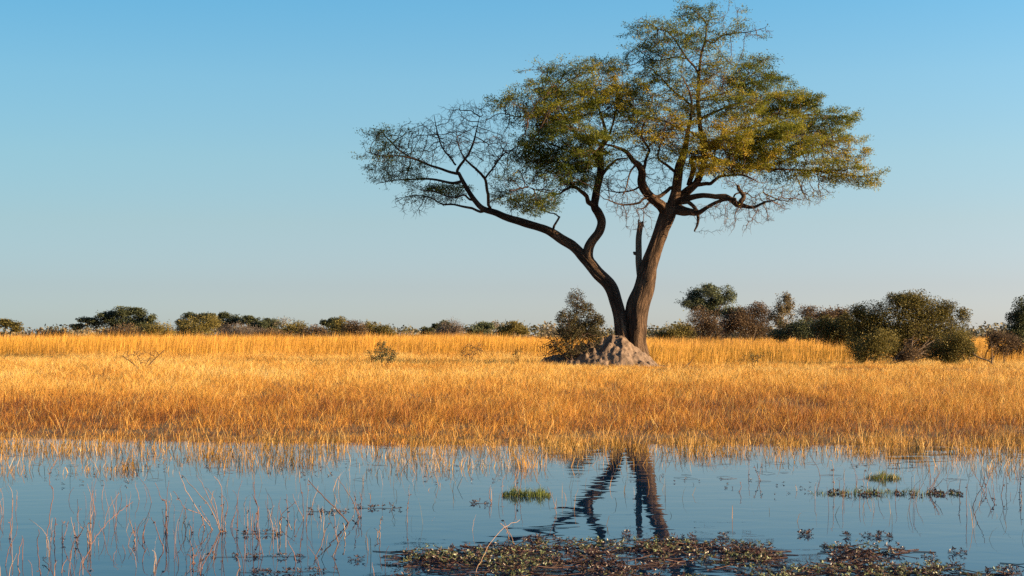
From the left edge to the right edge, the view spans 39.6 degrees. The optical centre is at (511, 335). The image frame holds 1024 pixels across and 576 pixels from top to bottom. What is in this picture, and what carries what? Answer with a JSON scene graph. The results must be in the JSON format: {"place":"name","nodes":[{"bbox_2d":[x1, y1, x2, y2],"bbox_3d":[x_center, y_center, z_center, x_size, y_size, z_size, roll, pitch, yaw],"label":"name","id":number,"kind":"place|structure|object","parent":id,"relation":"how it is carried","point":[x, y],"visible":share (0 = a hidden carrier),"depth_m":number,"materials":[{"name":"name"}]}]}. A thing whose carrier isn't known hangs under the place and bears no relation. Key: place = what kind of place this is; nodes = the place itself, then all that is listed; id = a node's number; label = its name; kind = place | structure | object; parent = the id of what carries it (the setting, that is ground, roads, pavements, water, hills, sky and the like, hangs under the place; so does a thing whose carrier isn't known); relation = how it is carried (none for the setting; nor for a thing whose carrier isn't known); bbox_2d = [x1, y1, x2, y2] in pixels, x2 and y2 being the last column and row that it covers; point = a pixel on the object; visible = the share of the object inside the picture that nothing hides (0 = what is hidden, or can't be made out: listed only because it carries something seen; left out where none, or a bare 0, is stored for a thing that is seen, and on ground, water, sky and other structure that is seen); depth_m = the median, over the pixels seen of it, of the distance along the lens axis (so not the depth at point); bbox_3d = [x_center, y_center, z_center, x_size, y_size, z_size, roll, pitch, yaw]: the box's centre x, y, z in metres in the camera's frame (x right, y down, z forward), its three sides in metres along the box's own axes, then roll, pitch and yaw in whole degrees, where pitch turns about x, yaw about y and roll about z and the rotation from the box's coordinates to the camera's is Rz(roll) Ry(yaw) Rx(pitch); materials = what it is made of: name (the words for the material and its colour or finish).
{"place":"outdoors","nodes":[
{"label":"outdoors","id":0,"kind":"place"},
{"bbox_2d":[0,438,1023,575],"bbox_3d":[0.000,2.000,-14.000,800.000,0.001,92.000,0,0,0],"label":"water","id":1,"kind":"structure","parent":0,"point":[939,525],"depth_m":16.55,"materials":[{"name":"blue liquid"}]},
{"bbox_2d":[17,529,49,573],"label":"dry reeds","id":2,"kind":"object","parent":1,"relation":"in","point":[37,554],"visible":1,"depth_m":12.00,"materials":[{"name":"brown plant"}]},
{"bbox_2d":[46,458,58,537],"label":"dry reeds","id":3,"kind":"object","parent":1,"relation":"in","point":[53,497],"visible":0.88,"depth_m":14.10,"materials":[{"name":"brown plant"}]},
{"bbox_2d":[54,518,67,540],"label":"dry reeds","id":4,"kind":"object","parent":1,"relation":"on","point":[62,539],"visible":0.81,"depth_m":13.74,"materials":[{"name":"brown plant"}]},
{"bbox_2d":[73,523,84,541],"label":"dry reeds","id":5,"kind":"object","parent":1,"relation":"in","point":[75,534],"visible":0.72,"depth_m":13.69,"materials":[{"name":"brown plant"}]},
{"bbox_2d":[83,503,130,562],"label":"dry reeds","id":6,"kind":"object","parent":1,"relation":"on","point":[96,532],"visible":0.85,"depth_m":13.45,"materials":[{"name":"brown plant"}]},
{"bbox_2d":[128,518,144,542],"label":"dry reeds","id":7,"kind":"object","parent":1,"relation":"in","point":[135,530],"visible":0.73,"depth_m":13.91,"materials":[{"name":"brown plant"}]},
{"bbox_2d":[151,483,169,548],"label":"dry reeds","id":8,"kind":"object","parent":1,"relation":"in","point":[166,523],"visible":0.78,"depth_m":14.32,"materials":[{"name":"brown plant"}]},
{"bbox_2d":[173,491,193,532],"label":"dry reeds","id":9,"kind":"object","parent":1,"relation":"on","point":[185,513],"visible":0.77,"depth_m":14.99,"materials":[{"name":"brown plant"}]},
{"bbox_2d":[179,473,227,532],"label":"dry reeds","id":10,"kind":"object","parent":1,"relation":"in","point":[210,508],"visible":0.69,"depth_m":14.50,"materials":[{"name":"brown plant"}]},
{"bbox_2d":[186,530,220,573],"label":"dry reeds","id":11,"kind":"object","parent":1,"relation":"in","point":[200,554],"visible":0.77,"depth_m":12.27,"materials":[{"name":"brown plant"}]},
{"bbox_2d":[234,506,248,533],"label":"dry reeds","id":12,"kind":"object","parent":1,"relation":"on","point":[237,521],"visible":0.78,"depth_m":14.44,"materials":[{"name":"brown plant"}]},
{"bbox_2d":[252,483,258,526],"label":"dry reeds","id":13,"kind":"object","parent":1,"relation":"in","point":[257,513],"visible":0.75,"depth_m":14.95,"materials":[{"name":"brown plant"}]},
{"bbox_2d":[267,508,291,532],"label":"dry reeds","id":14,"kind":"object","parent":1,"relation":"in","point":[279,522],"visible":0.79,"depth_m":14.36,"materials":[{"name":"brown plant"}]},
{"bbox_2d":[284,478,309,519],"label":"dry reeds","id":15,"kind":"object","parent":1,"relation":"on","point":[296,504],"visible":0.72,"depth_m":15.60,"materials":[{"name":"brown plant"}]},
{"bbox_2d":[308,480,347,522],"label":"dry reeds","id":16,"kind":"object","parent":1,"relation":"in","point":[337,510],"visible":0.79,"depth_m":15.12,"materials":[{"name":"brown plant"}]},
{"bbox_2d":[315,506,354,557],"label":"dry reeds","id":17,"kind":"object","parent":1,"relation":"on","point":[335,532],"visible":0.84,"depth_m":12.87,"materials":[{"name":"brown plant"}]},
{"bbox_2d":[338,478,361,522],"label":"dry reeds","id":18,"kind":"object","parent":1,"relation":"on","point":[359,516],"visible":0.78,"depth_m":15.74,"materials":[{"name":"brown plant"}]},
{"bbox_2d":[475,521,517,574],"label":"arching reed","id":19,"kind":"object","parent":1,"relation":"in","point":[489,544],"visible":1,"depth_m":12.20,"materials":[{"name":"beige plant"}]},
{"bbox_2d":[500,520,514,543],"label":"dry reeds","id":20,"kind":"object","parent":1,"relation":"in","point":[507,531],"visible":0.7,"depth_m":13.86,"materials":[{"name":"brown plant"}]},
{"bbox_2d":[0,456,1021,575],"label":"dead stems","id":21,"kind":"object","parent":1,"relation":"on","point":[239,565],"visible":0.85,"depth_m":14.21,"materials":[{"name":"brown plant"}]},
{"bbox_2d":[0,419,1023,557],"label":"marsh grass","id":22,"kind":"structure","parent":1,"relation":"in","point":[567,444],"depth_m":24.82,"materials":[{"name":"yellow plant"}]},
{"bbox_2d":[0,442,1023,575],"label":"pond weed","id":23,"kind":"object","parent":1,"relation":"on","point":[444,558],"visible":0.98,"depth_m":12.63,"materials":[{"name":"leaf"},{"name":"plant stem"}]},
{"bbox_2d":[489,470,555,508],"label":"dry reeds","id":24,"kind":"object","parent":1,"relation":"on","point":[517,487],"visible":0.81,"depth_m":17.65,"materials":[{"name":"brown plant"}]},
{"bbox_2d":[501,485,551,497],"bbox_3d":[0.177,1.925,17.778,0.693,0.169,0.647,0,0,0],"label":"grass tuft","id":25,"kind":"object","parent":1,"relation":"on","point":[526,493],"visible":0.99,"depth_m":17.74,"materials":[{"name":"green plant"}]},
{"bbox_2d":[863,470,901,479],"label":"grass tuft","id":26,"kind":"object","parent":1,"relation":"on","point":[878,476],"visible":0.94,"depth_m":19.89,"materials":[{"name":"green plant"}]},
{"bbox_2d":[812,484,962,496],"bbox_3d":[4.746,1.949,17.959,1.918,0.132,0.766,0,0,0],"label":"weed raft","id":27,"kind":"object","parent":1,"relation":"on","point":[869,492],"visible":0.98,"depth_m":17.95,"materials":[{"name":"green plant"}]},
{"bbox_2d":[831,460,943,494],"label":"dry reeds","id":28,"kind":"object","parent":1,"relation":"on","point":[930,492],"visible":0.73,"depth_m":17.89,"materials":[{"name":"brown plant"}]},
{"bbox_2d":[972,468,996,505],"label":"dry reeds","id":29,"kind":"object","parent":1,"relation":"on","point":[984,488],"visible":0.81,"depth_m":17.37,"materials":[{"name":"brown plant"}]},
{"bbox_2d":[958,470,1022,515],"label":"dry reeds","id":30,"kind":"object","parent":1,"relation":"on","point":[1001,492],"visible":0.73,"depth_m":17.62,"materials":[{"name":"brown plant"}]},
{"bbox_2d":[0,336,1023,445],"bbox_3d":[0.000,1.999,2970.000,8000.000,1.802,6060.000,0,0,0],"label":"ground","id":31,"kind":"structure","parent":0,"point":[155,429],"depth_m":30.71,"materials":[{"name":"beige plant"}]},
{"bbox_2d":[0,318,28,335],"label":"umbrella tree","id":32,"kind":"object","parent":31,"relation":"on","point":[7,323],"visible":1,"depth_m":229.63,"materials":[{"name":"green plant"}]},
{"bbox_2d":[27,326,66,337],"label":"scrub bush","id":33,"kind":"object","parent":31,"relation":"on","point":[52,331],"visible":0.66,"depth_m":224.42,"materials":[{"name":"beige plant"}]},
{"bbox_2d":[69,305,157,331],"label":"spreading tree","id":34,"kind":"object","parent":31,"relation":"on","point":[111,318],"visible":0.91,"depth_m":219.50,"materials":[{"name":"green plant"}]},
{"bbox_2d":[98,322,145,337],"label":"scrub bush","id":35,"kind":"object","parent":31,"relation":"on","point":[114,330],"visible":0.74,"depth_m":204.48,"materials":[{"name":"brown plant"}]},
{"bbox_2d":[121,350,163,367],"bbox_3d":[-14.586,1.009,56.027,1.784,0.917,0.795,0,0,0],"label":"bare thorn shrub","id":36,"kind":"object","parent":31,"relation":"on","point":[141,357],"visible":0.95,"depth_m":56.02,"materials":[{"name":"brown plant"}]},
{"bbox_2d":[130,319,176,337],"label":"scrub bush","id":37,"kind":"object","parent":31,"relation":"on","point":[154,330],"visible":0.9,"depth_m":199.52,"materials":[{"name":"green plant"}]},
{"bbox_2d":[173,312,224,336],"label":"dome bush","id":38,"kind":"object","parent":31,"relation":"on","point":[203,323],"visible":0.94,"depth_m":208.88,"materials":[{"name":"green plant"}]},
{"bbox_2d":[174,311,223,335],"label":"spreading tree","id":39,"kind":"object","parent":31,"relation":"on","point":[185,316],"visible":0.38,"depth_m":234.71,"materials":[{"name":"green plant"}]},
{"bbox_2d":[215,311,241,335],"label":"spreading tree","id":40,"kind":"object","parent":31,"relation":"on","point":[228,318],"visible":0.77,"depth_m":229.51,"materials":[{"name":"green plant"}]},
{"bbox_2d":[213,321,266,337],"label":"dry bush","id":41,"kind":"object","parent":31,"relation":"on","point":[236,331],"visible":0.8,"depth_m":199.21,"materials":[{"name":"plant"}]},
{"bbox_2d":[236,314,260,334],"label":"spreading tree","id":42,"kind":"object","parent":31,"relation":"on","point":[247,319],"visible":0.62,"depth_m":227.83,"materials":[{"name":"green plant"}]},
{"bbox_2d":[249,317,280,333],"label":"leafy tree","id":43,"kind":"object","parent":31,"relation":"on","point":[266,322],"visible":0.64,"depth_m":221.35,"materials":[{"name":"green plant"}]},
{"bbox_2d":[271,317,289,329],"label":"bare tree","id":44,"kind":"object","parent":31,"relation":"on","point":[278,326],"visible":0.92,"depth_m":204.81,"materials":[{"name":"brown plant"}]},
{"bbox_2d":[254,323,329,338],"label":"dry bush","id":45,"kind":"object","parent":31,"relation":"on","point":[317,330],"visible":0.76,"depth_m":194.44,"materials":[{"name":"brown plant"}]},
{"bbox_2d":[276,319,307,336],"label":"scrub bush","id":46,"kind":"object","parent":31,"relation":"on","point":[291,327],"visible":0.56,"depth_m":204.64,"materials":[{"name":"green plant"}]},
{"bbox_2d":[319,317,338,335],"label":"spreading tree","id":47,"kind":"object","parent":31,"relation":"on","point":[326,323],"visible":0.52,"depth_m":214.27,"materials":[{"name":"green plant"}]},
{"bbox_2d":[324,315,351,336],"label":"twiggy bush","id":48,"kind":"object","parent":31,"relation":"on","point":[339,323],"visible":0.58,"depth_m":199.81,"materials":[{"name":"green plant"}]},
{"bbox_2d":[341,320,370,337],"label":"dry bush","id":49,"kind":"object","parent":31,"relation":"on","point":[355,327],"visible":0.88,"depth_m":194.66,"materials":[{"name":"brown plant"}]},
{"bbox_2d":[362,319,399,336],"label":"scrub bush","id":50,"kind":"object","parent":31,"relation":"on","point":[381,329],"visible":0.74,"depth_m":204.86,"materials":[{"name":"green plant"}]},
{"bbox_2d":[365,339,398,367],"bbox_3d":[-5.191,0.790,56.929,1.386,1.308,0.980,0,0,0],"label":"thorn shrub","id":51,"kind":"object","parent":31,"relation":"on","point":[379,357],"visible":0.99,"depth_m":56.96,"materials":[{"name":"green plant"}]},
{"bbox_2d":[420,326,434,334],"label":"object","id":52,"kind":"object","parent":31,"relation":"on","point":[426,329],"visible":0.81,"depth_m":234.72,"materials":[{"name":"green plant"}]},
{"bbox_2d":[431,319,451,330],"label":"spreading tree","id":53,"kind":"object","parent":31,"relation":"on","point":[434,325],"visible":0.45,"depth_m":230.03,"materials":[{"name":"green plant"}]},
{"bbox_2d":[430,316,464,336],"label":"dry bush","id":54,"kind":"object","parent":31,"relation":"on","point":[456,329],"visible":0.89,"depth_m":199.66,"materials":[{"name":"brown plant"}]},
{"bbox_2d":[458,341,484,360],"bbox_3d":[-1.824,0.836,64.042,1.232,1.160,0.900,0,0,0],"label":"dry shrub","id":55,"kind":"object","parent":31,"relation":"on","point":[469,354],"visible":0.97,"depth_m":64.02,"materials":[{"name":"brown plant"}]},
{"bbox_2d":[465,321,495,336],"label":"bush","id":56,"kind":"object","parent":31,"relation":"on","point":[479,328],"visible":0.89,"depth_m":184.83,"materials":[{"name":"green plant"}]},
{"bbox_2d":[493,320,505,337],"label":"bare tree","id":57,"kind":"object","parent":31,"relation":"on","point":[497,324],"visible":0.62,"depth_m":189.93,"materials":[{"name":"grey plant"}]},
{"bbox_2d":[0,318,1009,339],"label":"distant scrub","id":58,"kind":"object","parent":31,"relation":"on","point":[610,331],"visible":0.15,"depth_m":292.99,"materials":[{"name":"green plant"}]},
{"bbox_2d":[0,327,1023,365],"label":"tall grass","id":59,"kind":"structure","parent":31,"relation":"on","point":[669,349],"depth_m":84.30,"materials":[{"name":"yellow plant"}]},
{"bbox_2d":[495,319,530,338],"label":"bush","id":60,"kind":"object","parent":31,"relation":"on","point":[512,327],"visible":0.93,"depth_m":179.56,"materials":[{"name":"green plant"}]},
{"bbox_2d":[512,348,525,363],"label":"dry shrub","id":61,"kind":"object","parent":31,"relation":"on","point":[515,351],"visible":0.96,"depth_m":62.01,"materials":[{"name":"brown plant"}]},
{"bbox_2d":[532,334,663,366],"bbox_3d":[3.853,0.689,62.025,7.250,1.492,3.850,0,0,0],"label":"termite mound","id":62,"kind":"object","parent":31,"relation":"on","point":[613,350],"visible":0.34,"depth_m":61.24,"materials":[{"name":"grey soil"}]},
{"bbox_2d":[537,288,606,360],"bbox_3d":[2.568,-0.496,61.217,3.185,3.383,1.974,0,0,-24],"label":"thorn bush","id":63,"kind":"object","parent":62,"relation":"on","point":[571,331],"visible":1,"depth_m":61.07,"materials":[{"name":"green plant"}]},
{"bbox_2d":[351,0,889,355],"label":"acacia tree","id":64,"kind":"object","parent":62,"relation":"on","point":[631,318],"visible":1,"depth_m":62.37,"materials":[{"name":"green plant"}]},
{"bbox_2d":[651,321,698,341],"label":"scrub bush","id":65,"kind":"object","parent":31,"relation":"on","point":[683,330],"visible":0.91,"depth_m":149.65,"materials":[{"name":"green plant"}]},
{"bbox_2d":[685,304,725,341],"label":"dry bush","id":66,"kind":"object","parent":31,"relation":"on","point":[704,323],"visible":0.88,"depth_m":119.82,"materials":[{"name":"brown plant"}]},
{"bbox_2d":[674,283,743,337],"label":"umbrella tree","id":67,"kind":"object","parent":31,"relation":"on","point":[716,300],"visible":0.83,"depth_m":139.83,"materials":[{"name":"green plant"}]},
{"bbox_2d":[718,298,775,343],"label":"dry bush","id":68,"kind":"object","parent":31,"relation":"on","point":[740,318],"visible":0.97,"depth_m":111.66,"materials":[{"name":"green plant"}]},
{"bbox_2d":[741,352,762,369],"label":"grey shrub","id":69,"kind":"object","parent":31,"relation":"on","point":[752,355],"visible":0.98,"depth_m":55.98,"materials":[{"name":"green plant"}]},
{"bbox_2d":[765,291,797,330],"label":"dry tree","id":70,"kind":"object","parent":31,"relation":"on","point":[785,310],"visible":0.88,"depth_m":107.73,"materials":[{"name":"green plant"}]},
{"bbox_2d":[767,314,843,345],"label":"dark bush","id":71,"kind":"object","parent":31,"relation":"on","point":[801,330],"visible":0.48,"depth_m":96.77,"materials":[{"name":"green plant"}]},
{"bbox_2d":[791,303,851,342],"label":"mixed bush","id":72,"kind":"object","parent":31,"relation":"on","point":[808,311],"visible":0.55,"depth_m":99.73,"materials":[{"name":"green plant"}]},
{"bbox_2d":[810,310,857,348],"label":"scrub bush","id":73,"kind":"object","parent":31,"relation":"on","point":[835,330],"visible":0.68,"depth_m":83.91,"materials":[{"name":"green plant"}]},
{"bbox_2d":[849,327,900,363],"bbox_3d":[16.348,0.511,63.958,2.229,1.915,1.838,0,0,27],"label":"scrub bush","id":74,"kind":"object","parent":31,"relation":"on","point":[876,345],"visible":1,"depth_m":63.77,"materials":[{"name":"green plant"}]},
{"bbox_2d":[840,288,973,362],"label":"thicket","id":75,"kind":"object","parent":31,"relation":"on","point":[914,303],"visible":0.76,"depth_m":69.69,"materials":[{"name":"green plant"}]},
{"bbox_2d":[890,338,930,363],"bbox_3d":[18.014,0.779,64.456,1.984,1.368,2.442,0,0,0],"label":"dry bush","id":76,"kind":"object","parent":31,"relation":"on","point":[911,354],"visible":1,"depth_m":63.90,"materials":[{"name":"brown plant"}]},
{"bbox_2d":[923,327,993,364],"bbox_3d":[20.153,0.527,64.031,3.245,1.879,1.480,0,0,9],"label":"scrub bush","id":77,"kind":"object","parent":31,"relation":"on","point":[957,343],"visible":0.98,"depth_m":63.86,"materials":[{"name":"green plant"}]},
{"bbox_2d":[987,340,997,364],"bbox_3d":[20.993,0.800,62.025,0.508,1.258,0.446,0,0,-10],"label":"bare sapling","id":78,"kind":"object","parent":31,"relation":"on","point":[992,357],"visible":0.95,"depth_m":62.04,"materials":[{"name":"brown plant"}]},
{"bbox_2d":[984,328,1023,359],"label":"scrub bush","id":79,"kind":"object","parent":31,"relation":"on","point":[1009,345],"visible":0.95,"depth_m":69.81,"materials":[{"name":"brown plant"}]},
{"bbox_2d":[1001,295,1023,343],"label":"dark tree","id":80,"kind":"object","parent":31,"relation":"on","point":[1016,320],"visible":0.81,"depth_m":71.75,"materials":[{"name":"green plant"}]},
{"bbox_2d":[0,0,1023,335],"label":"sky","id":81,"kind":"structure","parent":0,"point":[169,159],"materials":[{"name":"blue"}]}
]}

